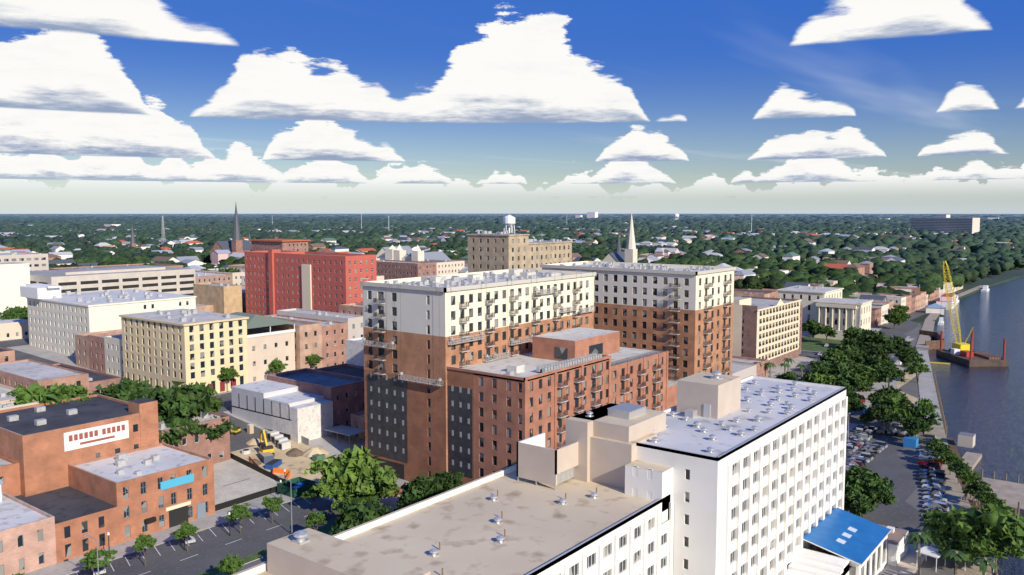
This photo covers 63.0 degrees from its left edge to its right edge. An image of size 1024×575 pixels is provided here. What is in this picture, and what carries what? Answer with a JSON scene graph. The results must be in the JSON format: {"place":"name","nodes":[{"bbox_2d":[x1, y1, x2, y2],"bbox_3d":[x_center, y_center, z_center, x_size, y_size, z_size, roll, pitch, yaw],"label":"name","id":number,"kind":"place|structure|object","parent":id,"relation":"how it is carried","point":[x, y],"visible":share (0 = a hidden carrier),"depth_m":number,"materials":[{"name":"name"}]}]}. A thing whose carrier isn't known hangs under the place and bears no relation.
{"place":"outdoors","nodes":[
{"label":"outdoors","id":0,"kind":"place"},
{"bbox_2d":[0,0,1023,213],"label":"sky","id":1,"kind":"structure","parent":0,"point":[107,106],"materials":[{"name":"blue"}]},
{"bbox_2d":[47,214,1023,574],"bbox_3d":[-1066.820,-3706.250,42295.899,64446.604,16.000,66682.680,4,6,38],"label":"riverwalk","id":2,"kind":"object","parent":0,"point":[933,566],"depth_m":245.23,"materials":[{"name":"grey concrete"}]},
{"bbox_2d":[0,394,229,574],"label":"brick buildings","id":3,"kind":"structure","parent":2,"relation":"on","point":[97,467],"depth_m":162.19,"materials":[{"name":"brick"}]},
{"bbox_2d":[0,231,572,392],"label":"buildings","id":4,"kind":"structure","parent":2,"relation":"on","point":[153,325],"depth_m":311.53,"materials":[{"name":"beige concrete"}]},
{"bbox_2d":[231,337,364,442],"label":"building","id":5,"kind":"structure","parent":2,"relation":"on","point":[297,404],"depth_m":224.90,"materials":[{"name":"white"}]},
{"bbox_2d":[304,444,399,508],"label":"tree leaves","id":6,"kind":"object","parent":2,"relation":"on","point":[342,464],"visible":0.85,"depth_m":166.70,"materials":[{"name":"green plant"}]},
{"bbox_2d":[0,204,1014,402],"bbox_3d":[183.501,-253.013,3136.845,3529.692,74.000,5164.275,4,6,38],"label":"distant buildings","id":7,"kind":"structure","parent":2,"relation":"on","point":[395,262],"depth_m":583.35,"materials":[{"name":"multicoloured concrete"}]},
{"bbox_2d":[0,268,1014,535],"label":"trees","id":8,"kind":"object","parent":2,"relation":"on","point":[180,400],"visible":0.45,"depth_m":196.96,"materials":[{"name":"green plant"}]},
{"bbox_2d":[0,285,1023,574],"bbox_3d":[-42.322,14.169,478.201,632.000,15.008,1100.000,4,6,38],"label":"streets and lots","id":9,"kind":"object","parent":2,"relation":"on","point":[210,547],"visible":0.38,"depth_m":180.54,"materials":[{"name":"grey asphalt"}]},
{"bbox_2d":[90,343,949,574],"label":"parked cars","id":10,"kind":"object","parent":9,"relation":"on","point":[932,477],"visible":0.46,"depth_m":202.53,"materials":[{"name":"grey metal"}]},
{"bbox_2d":[0,222,1023,257],"bbox_3d":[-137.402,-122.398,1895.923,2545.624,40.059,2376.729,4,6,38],"label":"forest trees","id":11,"kind":"object","parent":2,"relation":"on","point":[973,243],"visible":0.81,"depth_m":1412.42,"materials":[{"name":"green plant"}]},
{"bbox_2d":[0,216,1023,226],"bbox_3d":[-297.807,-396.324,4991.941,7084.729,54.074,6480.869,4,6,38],"label":"forest trees","id":12,"kind":"object","parent":2,"relation":"on","point":[704,220],"visible":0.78,"depth_m":3406.15,"materials":[{"name":"green plant"}]},
{"bbox_2d":[0,214,1023,217],"bbox_3d":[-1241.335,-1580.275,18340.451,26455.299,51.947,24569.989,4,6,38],"label":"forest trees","id":13,"kind":"object","parent":2,"relation":"on","point":[513,215],"visible":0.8,"depth_m":12723.24,"materials":[{"name":"green plant"}]},
{"bbox_2d":[6,259,1023,574],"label":"trees","id":14,"kind":"object","parent":2,"relation":"on","point":[991,516],"visible":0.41,"depth_m":155.92,"materials":[{"name":"green plant"}]},
{"bbox_2d":[10,239,1023,298],"bbox_3d":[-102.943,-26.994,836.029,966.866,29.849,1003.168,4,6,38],"label":"forest trees","id":15,"kind":"object","parent":2,"relation":"on","point":[926,273],"visible":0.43,"depth_m":755.15,"materials":[{"name":"green plant"}]},
{"bbox_2d":[83,353,994,574],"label":"street props","id":16,"kind":"object","parent":2,"relation":"on","point":[296,487],"visible":0.73,"depth_m":198.93,"materials":[{"name":"grey"}]},
{"bbox_2d":[360,261,735,483],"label":"apartment building","id":17,"kind":"structure","parent":2,"relation":"on","point":[472,376],"depth_m":193.77,"materials":[{"name":"orange brick"},{"name":"cream stucco"},{"name":"glass"}]},
{"bbox_2d":[96,324,1000,574],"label":"trees","id":18,"kind":"object","parent":2,"relation":"on","point":[923,537],"visible":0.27,"depth_m":141.02,"materials":[{"name":"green plant"}]},
{"bbox_2d":[232,371,908,574],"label":"hotel building","id":19,"kind":"structure","parent":2,"relation":"on","point":[716,473],"depth_m":114.37,"materials":[{"name":"white paint"}]},
{"bbox_2d":[732,285,872,378],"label":"buildings","id":20,"kind":"structure","parent":2,"relation":"on","point":[766,329],"depth_m":344.45,"materials":[{"name":"beige concrete"}]},
{"bbox_2d":[929,277,1023,574],"bbox_3d":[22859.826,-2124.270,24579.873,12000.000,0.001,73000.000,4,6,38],"label":"river water","id":21,"kind":"structure","parent":0,"point":[985,405],"depth_m":304.84,"materials":[{"name":"blue liquid"}]},
{"bbox_2d":[919,261,1008,366],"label":"crane barge and boats","id":22,"kind":"object","parent":21,"relation":"on","point":[965,353],"visible":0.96,"depth_m":363.75,"materials":[{"name":"metal"}]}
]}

